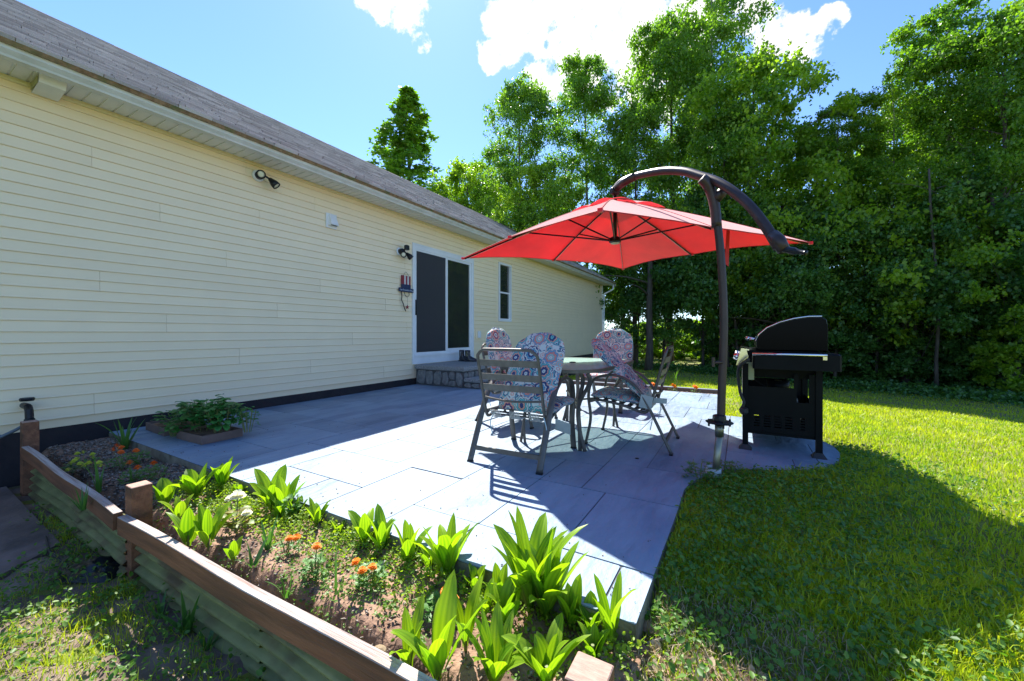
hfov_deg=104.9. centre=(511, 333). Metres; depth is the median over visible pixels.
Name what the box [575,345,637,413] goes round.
patio chair
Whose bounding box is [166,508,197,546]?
broad leaf plant
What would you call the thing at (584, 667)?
fence post
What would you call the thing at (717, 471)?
pipe sleeve
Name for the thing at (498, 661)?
broad leaf plant
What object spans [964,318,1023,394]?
bush
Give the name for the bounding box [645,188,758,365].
understorey tree
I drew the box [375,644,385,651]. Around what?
dried scrap
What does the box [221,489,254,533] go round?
white yarrow
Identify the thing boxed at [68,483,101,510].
strap leaf plant
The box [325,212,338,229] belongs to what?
dryer vent
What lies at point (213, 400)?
leafy seedling
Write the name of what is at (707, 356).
bush
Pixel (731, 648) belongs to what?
dry grass
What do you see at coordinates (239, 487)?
broad leaf plant
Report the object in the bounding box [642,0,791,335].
deciduous tree
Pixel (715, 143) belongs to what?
deciduous tree
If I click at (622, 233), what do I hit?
cantilever umbrella
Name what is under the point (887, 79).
deciduous tree
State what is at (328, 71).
sky
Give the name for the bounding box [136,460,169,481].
red marigold
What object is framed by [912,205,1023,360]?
understorey tree
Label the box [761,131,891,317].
deciduous tree
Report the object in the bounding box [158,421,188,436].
leafy seedling
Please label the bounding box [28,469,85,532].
corrugated sheet
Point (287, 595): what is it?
strap leaf plant
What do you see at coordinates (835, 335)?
understorey tree
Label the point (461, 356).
rubber boot
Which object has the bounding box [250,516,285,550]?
strap leaf plant
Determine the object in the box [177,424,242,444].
seedling tray
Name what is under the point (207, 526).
broad leaf plant
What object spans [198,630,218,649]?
strap leaf plant
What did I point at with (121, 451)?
red marigold
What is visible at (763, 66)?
deciduous tree
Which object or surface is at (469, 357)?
rubber boot
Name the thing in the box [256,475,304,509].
broad leaf plant
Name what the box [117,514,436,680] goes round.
wood rail
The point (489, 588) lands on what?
broad leaf plant
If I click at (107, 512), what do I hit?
wood rail
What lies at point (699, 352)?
shrub
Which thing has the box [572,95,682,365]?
deciduous tree
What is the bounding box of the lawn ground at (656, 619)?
[0,345,1023,680]
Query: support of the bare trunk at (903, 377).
on the lawn ground at (656, 619)
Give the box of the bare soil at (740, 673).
[637,647,756,680]
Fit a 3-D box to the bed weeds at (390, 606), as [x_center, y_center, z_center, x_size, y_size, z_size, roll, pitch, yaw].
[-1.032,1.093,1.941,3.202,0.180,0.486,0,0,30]
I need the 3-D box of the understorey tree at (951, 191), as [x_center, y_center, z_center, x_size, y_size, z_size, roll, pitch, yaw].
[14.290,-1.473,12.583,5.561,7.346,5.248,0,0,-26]
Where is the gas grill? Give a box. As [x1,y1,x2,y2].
[733,316,841,459]
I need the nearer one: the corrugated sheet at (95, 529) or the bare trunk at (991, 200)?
the corrugated sheet at (95, 529)
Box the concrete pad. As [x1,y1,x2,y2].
[0,486,59,579]
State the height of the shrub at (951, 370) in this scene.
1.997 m
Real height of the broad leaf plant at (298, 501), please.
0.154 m
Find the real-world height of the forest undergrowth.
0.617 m
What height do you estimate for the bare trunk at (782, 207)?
7.219 m
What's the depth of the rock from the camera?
1.80 m
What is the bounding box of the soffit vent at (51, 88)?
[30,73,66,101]
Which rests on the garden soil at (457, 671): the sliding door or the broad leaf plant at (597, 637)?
the broad leaf plant at (597, 637)
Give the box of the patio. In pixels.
[109,383,839,647]
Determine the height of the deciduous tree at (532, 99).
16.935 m
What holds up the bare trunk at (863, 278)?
on the lawn ground at (656, 619)
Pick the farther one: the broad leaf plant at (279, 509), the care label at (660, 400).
the care label at (660, 400)
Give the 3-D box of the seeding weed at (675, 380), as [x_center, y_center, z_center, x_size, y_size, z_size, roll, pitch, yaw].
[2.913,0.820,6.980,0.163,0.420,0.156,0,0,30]
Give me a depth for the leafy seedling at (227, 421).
3.70 m
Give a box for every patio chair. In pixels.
[467,348,576,474]
[475,343,557,428]
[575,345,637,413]
[585,345,679,455]
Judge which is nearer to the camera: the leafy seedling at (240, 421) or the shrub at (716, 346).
the leafy seedling at (240, 421)
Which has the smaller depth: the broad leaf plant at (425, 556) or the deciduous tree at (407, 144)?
the broad leaf plant at (425, 556)
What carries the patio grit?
on the patio
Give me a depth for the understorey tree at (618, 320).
18.56 m
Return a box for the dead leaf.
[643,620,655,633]
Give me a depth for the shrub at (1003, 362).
11.87 m
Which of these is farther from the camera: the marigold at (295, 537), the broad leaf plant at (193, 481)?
the broad leaf plant at (193, 481)
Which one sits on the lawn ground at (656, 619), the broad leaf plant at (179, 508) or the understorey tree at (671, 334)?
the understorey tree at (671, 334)
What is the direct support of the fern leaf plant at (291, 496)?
on the garden soil at (457, 671)
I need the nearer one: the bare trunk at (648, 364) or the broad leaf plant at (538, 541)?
the broad leaf plant at (538, 541)
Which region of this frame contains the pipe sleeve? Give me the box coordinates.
[705,465,721,478]
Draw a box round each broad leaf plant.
[153,478,180,506]
[158,494,193,518]
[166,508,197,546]
[168,463,223,496]
[193,501,232,550]
[211,456,239,489]
[223,536,242,564]
[233,484,246,490]
[250,464,286,510]
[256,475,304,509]
[272,500,287,518]
[285,495,307,519]
[305,497,330,524]
[331,520,345,534]
[347,507,373,542]
[364,503,395,551]
[389,594,424,666]
[391,570,485,680]
[392,519,433,560]
[412,513,478,577]
[417,542,434,567]
[444,575,488,652]
[458,601,530,680]
[462,562,485,588]
[478,577,493,615]
[482,562,508,585]
[485,572,528,622]
[492,506,587,612]
[502,612,590,680]
[512,527,588,621]
[556,573,583,630]
[575,590,604,631]
[577,621,609,657]
[593,571,637,649]
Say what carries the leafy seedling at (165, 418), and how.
in the seedling tray at (153, 426)
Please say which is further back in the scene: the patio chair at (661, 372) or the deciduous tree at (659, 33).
the deciduous tree at (659, 33)
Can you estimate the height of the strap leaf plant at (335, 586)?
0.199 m
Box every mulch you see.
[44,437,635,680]
[563,383,716,393]
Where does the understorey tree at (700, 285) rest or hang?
on the lawn ground at (656, 619)
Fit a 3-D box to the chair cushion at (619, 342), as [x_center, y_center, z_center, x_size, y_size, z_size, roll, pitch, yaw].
[1.299,0.375,5.367,0.591,0.895,0.633,0,0,33]
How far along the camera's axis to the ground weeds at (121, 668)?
1.81 m
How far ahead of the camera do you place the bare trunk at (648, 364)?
17.66 m
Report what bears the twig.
on the lawn ground at (656, 619)
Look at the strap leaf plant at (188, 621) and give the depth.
1.77 m
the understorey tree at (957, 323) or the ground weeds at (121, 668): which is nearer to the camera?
the ground weeds at (121, 668)
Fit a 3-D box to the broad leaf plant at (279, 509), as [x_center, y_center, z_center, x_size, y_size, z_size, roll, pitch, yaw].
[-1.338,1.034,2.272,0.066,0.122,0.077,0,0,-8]
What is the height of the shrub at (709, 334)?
4.104 m
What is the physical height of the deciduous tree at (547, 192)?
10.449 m
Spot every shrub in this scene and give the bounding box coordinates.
[691,313,776,364]
[692,336,733,366]
[703,330,746,369]
[728,322,769,366]
[814,342,866,377]
[821,330,898,384]
[823,319,888,380]
[838,312,947,386]
[870,336,963,386]
[921,349,1001,387]
[929,324,1023,390]
[933,314,1022,375]
[967,352,1023,393]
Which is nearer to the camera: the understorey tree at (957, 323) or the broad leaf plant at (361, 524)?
the broad leaf plant at (361, 524)
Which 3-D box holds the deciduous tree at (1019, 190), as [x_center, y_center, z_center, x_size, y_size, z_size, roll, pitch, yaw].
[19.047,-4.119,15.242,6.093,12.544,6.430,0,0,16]
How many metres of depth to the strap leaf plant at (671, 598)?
1.55 m
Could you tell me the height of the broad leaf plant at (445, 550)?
0.286 m
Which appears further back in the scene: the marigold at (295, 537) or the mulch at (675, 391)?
the mulch at (675, 391)
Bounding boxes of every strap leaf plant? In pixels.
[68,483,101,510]
[83,457,105,492]
[99,416,142,449]
[147,590,174,618]
[154,591,199,635]
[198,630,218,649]
[239,536,269,567]
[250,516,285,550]
[265,575,291,597]
[317,549,343,595]
[663,588,684,610]
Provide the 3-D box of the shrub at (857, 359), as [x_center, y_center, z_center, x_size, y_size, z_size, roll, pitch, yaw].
[12.710,0.755,15.194,3.445,2.910,3.217,0,0,-29]
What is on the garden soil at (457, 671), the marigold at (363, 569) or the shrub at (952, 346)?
the marigold at (363, 569)
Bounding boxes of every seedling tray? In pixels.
[146,420,202,435]
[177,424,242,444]
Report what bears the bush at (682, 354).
on the lawn ground at (656, 619)
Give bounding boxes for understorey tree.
[590,260,681,366]
[606,198,717,361]
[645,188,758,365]
[653,182,817,371]
[703,200,853,351]
[767,200,940,378]
[792,170,1014,383]
[834,199,1016,384]
[862,166,1023,381]
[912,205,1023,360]
[964,206,1023,362]
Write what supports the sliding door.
in the house
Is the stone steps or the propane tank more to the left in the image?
the stone steps
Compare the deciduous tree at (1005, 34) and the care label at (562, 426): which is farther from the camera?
the deciduous tree at (1005, 34)
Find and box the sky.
[17,0,1023,328]
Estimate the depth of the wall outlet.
9.55 m
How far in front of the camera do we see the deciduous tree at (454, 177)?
25.55 m
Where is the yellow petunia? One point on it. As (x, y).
(80, 463)
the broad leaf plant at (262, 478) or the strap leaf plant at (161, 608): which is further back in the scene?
the broad leaf plant at (262, 478)
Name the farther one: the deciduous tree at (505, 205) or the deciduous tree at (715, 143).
the deciduous tree at (505, 205)
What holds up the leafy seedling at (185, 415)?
in the seedling tray at (202, 436)
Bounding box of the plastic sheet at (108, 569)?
[47,556,119,582]
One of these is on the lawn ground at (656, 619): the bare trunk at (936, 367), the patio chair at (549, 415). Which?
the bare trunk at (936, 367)
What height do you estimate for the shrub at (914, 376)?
2.146 m
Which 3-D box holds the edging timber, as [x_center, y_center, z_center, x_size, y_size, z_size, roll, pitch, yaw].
[1.542,1.044,7.925,4.720,0.152,0.104,0,0,30]
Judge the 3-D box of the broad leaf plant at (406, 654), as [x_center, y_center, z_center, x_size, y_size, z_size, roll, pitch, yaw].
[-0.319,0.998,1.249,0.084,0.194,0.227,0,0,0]
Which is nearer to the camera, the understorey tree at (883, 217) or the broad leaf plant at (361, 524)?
the broad leaf plant at (361, 524)
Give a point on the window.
(504, 270)
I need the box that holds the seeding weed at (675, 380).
[672,368,677,388]
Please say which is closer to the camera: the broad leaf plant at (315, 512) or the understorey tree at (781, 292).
the broad leaf plant at (315, 512)
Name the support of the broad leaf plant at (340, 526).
on the garden soil at (457, 671)
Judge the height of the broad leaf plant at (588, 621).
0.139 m
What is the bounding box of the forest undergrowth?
[632,360,1023,407]
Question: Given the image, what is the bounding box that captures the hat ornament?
[399,272,413,310]
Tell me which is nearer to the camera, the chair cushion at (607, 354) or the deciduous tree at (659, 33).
the chair cushion at (607, 354)
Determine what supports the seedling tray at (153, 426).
on the patio
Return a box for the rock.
[380,560,390,566]
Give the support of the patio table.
on the patio
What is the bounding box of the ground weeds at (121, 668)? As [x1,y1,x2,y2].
[0,502,265,680]
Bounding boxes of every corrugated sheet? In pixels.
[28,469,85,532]
[71,502,126,577]
[134,546,263,679]
[248,619,353,680]
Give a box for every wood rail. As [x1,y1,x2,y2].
[21,446,122,530]
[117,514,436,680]
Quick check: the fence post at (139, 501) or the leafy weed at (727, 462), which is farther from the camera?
the leafy weed at (727, 462)
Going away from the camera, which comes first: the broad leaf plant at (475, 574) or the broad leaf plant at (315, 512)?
the broad leaf plant at (475, 574)
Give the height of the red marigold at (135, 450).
0.160 m
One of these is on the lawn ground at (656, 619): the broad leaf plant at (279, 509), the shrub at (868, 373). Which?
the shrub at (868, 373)
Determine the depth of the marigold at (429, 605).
1.49 m
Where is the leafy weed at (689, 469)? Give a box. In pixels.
[680,459,718,484]
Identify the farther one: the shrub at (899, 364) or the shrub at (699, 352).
the shrub at (699, 352)
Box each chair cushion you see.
[486,327,512,405]
[490,332,574,434]
[584,328,632,386]
[591,338,660,429]
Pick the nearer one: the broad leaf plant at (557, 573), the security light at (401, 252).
the broad leaf plant at (557, 573)
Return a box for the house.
[0,0,615,487]
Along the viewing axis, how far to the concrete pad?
2.58 m
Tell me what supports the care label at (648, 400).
attached to the patio chair at (661, 372)
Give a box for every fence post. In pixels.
[20,420,38,495]
[125,480,152,578]
[564,651,613,680]
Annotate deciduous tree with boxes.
[366,85,463,198]
[421,155,521,231]
[458,153,524,228]
[464,179,534,223]
[476,68,578,230]
[491,159,602,297]
[536,48,641,303]
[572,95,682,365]
[590,6,738,363]
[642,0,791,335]
[654,35,871,361]
[665,94,787,366]
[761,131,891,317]
[791,86,925,329]
[829,67,969,339]
[835,85,963,265]
[842,0,1023,315]
[880,0,1023,342]
[915,72,1023,248]
[959,0,1023,274]
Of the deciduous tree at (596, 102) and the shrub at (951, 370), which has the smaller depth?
the shrub at (951, 370)
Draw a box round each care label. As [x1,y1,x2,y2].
[555,419,570,434]
[639,394,653,408]
[653,398,666,403]
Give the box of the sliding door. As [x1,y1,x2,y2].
[412,242,473,363]
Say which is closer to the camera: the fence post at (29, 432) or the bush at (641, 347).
the fence post at (29, 432)
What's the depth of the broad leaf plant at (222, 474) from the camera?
2.68 m
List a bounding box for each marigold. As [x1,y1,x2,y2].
[105,444,137,470]
[117,460,151,483]
[120,448,150,464]
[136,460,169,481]
[272,534,300,557]
[300,542,329,586]
[349,558,387,590]
[423,586,458,622]
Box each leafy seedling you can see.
[150,410,191,424]
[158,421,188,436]
[169,399,238,431]
[173,394,238,426]
[190,399,249,432]
[231,406,260,431]
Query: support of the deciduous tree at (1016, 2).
on the lawn ground at (656, 619)
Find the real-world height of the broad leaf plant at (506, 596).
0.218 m
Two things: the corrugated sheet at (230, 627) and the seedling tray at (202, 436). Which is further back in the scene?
the seedling tray at (202, 436)
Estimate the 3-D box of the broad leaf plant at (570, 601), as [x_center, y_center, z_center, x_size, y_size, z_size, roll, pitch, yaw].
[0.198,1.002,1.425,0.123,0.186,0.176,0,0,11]
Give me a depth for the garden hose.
3.34 m
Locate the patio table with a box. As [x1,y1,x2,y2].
[500,357,633,451]
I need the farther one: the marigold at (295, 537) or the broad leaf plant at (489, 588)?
the marigold at (295, 537)
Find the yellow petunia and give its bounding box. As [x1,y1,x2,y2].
[60,450,109,471]
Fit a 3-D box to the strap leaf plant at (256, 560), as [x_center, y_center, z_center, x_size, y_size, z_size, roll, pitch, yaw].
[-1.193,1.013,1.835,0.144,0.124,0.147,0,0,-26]
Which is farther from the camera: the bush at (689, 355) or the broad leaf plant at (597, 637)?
the bush at (689, 355)
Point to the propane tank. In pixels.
(780, 383)
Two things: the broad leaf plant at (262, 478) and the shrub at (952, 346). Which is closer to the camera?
the broad leaf plant at (262, 478)
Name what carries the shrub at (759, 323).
on the lawn ground at (656, 619)
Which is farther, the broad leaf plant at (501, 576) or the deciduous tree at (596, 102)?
the deciduous tree at (596, 102)
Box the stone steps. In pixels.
[415,359,490,388]
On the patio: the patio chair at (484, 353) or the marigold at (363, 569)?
the patio chair at (484, 353)
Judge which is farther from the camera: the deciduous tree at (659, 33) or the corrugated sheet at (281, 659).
the deciduous tree at (659, 33)
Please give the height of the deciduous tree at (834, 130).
11.530 m
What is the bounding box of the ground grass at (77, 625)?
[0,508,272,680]
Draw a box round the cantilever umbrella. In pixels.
[461,166,812,469]
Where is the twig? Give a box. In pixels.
[646,627,688,644]
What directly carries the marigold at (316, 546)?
on the garden soil at (457, 671)
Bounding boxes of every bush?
[626,328,645,358]
[630,321,674,357]
[644,325,687,359]
[661,327,699,358]
[674,321,701,358]
[689,322,710,361]
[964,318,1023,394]
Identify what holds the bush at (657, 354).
on the lawn ground at (656, 619)
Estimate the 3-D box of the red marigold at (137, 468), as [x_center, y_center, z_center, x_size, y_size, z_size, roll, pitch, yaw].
[-2.714,1.005,2.821,0.203,0.171,0.218,0,0,-12]
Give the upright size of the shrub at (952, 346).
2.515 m
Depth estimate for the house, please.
4.72 m
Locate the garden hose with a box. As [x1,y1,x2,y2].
[0,426,19,438]
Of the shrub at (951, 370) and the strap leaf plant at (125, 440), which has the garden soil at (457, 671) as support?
the strap leaf plant at (125, 440)
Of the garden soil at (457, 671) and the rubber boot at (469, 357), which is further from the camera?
the rubber boot at (469, 357)
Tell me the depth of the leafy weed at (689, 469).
2.70 m
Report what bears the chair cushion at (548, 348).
on the patio chair at (549, 415)
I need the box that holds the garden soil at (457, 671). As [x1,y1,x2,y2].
[41,436,646,680]
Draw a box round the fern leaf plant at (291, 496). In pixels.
[281,491,304,517]
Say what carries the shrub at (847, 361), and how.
on the lawn ground at (656, 619)
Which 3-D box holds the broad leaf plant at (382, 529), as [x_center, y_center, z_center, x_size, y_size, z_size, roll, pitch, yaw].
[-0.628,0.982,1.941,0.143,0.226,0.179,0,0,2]
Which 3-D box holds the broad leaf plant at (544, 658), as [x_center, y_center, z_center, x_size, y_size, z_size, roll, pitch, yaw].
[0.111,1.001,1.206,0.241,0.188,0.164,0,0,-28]
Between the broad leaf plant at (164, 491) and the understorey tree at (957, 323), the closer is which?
the broad leaf plant at (164, 491)
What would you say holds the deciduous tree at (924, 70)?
on the lawn ground at (656, 619)
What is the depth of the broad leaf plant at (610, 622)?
1.39 m
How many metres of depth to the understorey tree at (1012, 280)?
11.26 m
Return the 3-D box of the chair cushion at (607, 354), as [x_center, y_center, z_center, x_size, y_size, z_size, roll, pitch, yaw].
[1.052,0.436,3.692,0.592,0.774,0.549,0,0,28]
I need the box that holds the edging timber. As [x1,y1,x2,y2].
[562,380,717,392]
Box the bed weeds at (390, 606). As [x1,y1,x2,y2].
[153,473,649,680]
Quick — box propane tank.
[759,378,797,427]
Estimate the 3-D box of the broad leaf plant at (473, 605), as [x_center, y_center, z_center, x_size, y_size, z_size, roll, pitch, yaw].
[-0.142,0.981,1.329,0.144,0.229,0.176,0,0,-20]
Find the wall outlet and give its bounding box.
[475,330,480,338]
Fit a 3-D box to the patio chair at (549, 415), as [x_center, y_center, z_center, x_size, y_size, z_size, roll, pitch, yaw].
[0.105,0.555,3.244,0.640,0.888,0.748,0,0,28]
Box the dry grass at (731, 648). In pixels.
[556,573,941,680]
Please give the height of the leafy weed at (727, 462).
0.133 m
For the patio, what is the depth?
3.00 m
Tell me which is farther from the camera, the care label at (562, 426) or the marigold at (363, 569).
the care label at (562, 426)
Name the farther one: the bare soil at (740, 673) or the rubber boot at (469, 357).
the rubber boot at (469, 357)
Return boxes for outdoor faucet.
[19,397,34,420]
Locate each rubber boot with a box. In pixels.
[458,350,464,360]
[464,350,476,361]
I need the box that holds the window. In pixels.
[498,262,511,321]
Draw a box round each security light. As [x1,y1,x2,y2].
[252,170,279,188]
[396,245,413,259]
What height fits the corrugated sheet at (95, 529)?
0.408 m
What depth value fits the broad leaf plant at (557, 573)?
1.45 m
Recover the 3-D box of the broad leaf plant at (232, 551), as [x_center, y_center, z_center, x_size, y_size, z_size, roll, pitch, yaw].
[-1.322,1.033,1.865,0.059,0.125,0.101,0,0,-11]
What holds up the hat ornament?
attached to the house
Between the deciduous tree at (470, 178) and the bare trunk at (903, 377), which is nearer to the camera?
the bare trunk at (903, 377)
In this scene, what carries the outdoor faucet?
attached to the house
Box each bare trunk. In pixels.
[604,261,654,370]
[730,204,809,323]
[852,194,869,367]
[863,190,924,386]
[906,168,1000,389]
[949,190,1023,388]
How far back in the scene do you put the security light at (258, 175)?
5.17 m
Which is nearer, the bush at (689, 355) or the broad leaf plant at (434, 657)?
the broad leaf plant at (434, 657)
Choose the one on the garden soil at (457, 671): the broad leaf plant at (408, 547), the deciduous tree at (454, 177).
the broad leaf plant at (408, 547)
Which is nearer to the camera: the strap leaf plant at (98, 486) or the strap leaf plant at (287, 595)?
the strap leaf plant at (287, 595)
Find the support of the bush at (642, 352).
on the lawn ground at (656, 619)
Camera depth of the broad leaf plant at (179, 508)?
2.26 m
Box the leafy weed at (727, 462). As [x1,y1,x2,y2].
[720,459,743,476]
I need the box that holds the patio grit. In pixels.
[134,388,762,612]
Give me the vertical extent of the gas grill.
1.144 m
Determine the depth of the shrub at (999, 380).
11.55 m
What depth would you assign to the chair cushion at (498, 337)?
4.60 m
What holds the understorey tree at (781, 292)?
on the lawn ground at (656, 619)
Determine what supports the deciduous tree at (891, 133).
on the lawn ground at (656, 619)
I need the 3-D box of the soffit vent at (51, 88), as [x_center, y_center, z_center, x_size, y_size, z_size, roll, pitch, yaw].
[-4.161,-2.204,3.530,0.300,0.090,0.166,0,0,30]
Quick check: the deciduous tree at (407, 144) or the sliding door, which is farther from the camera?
the deciduous tree at (407, 144)

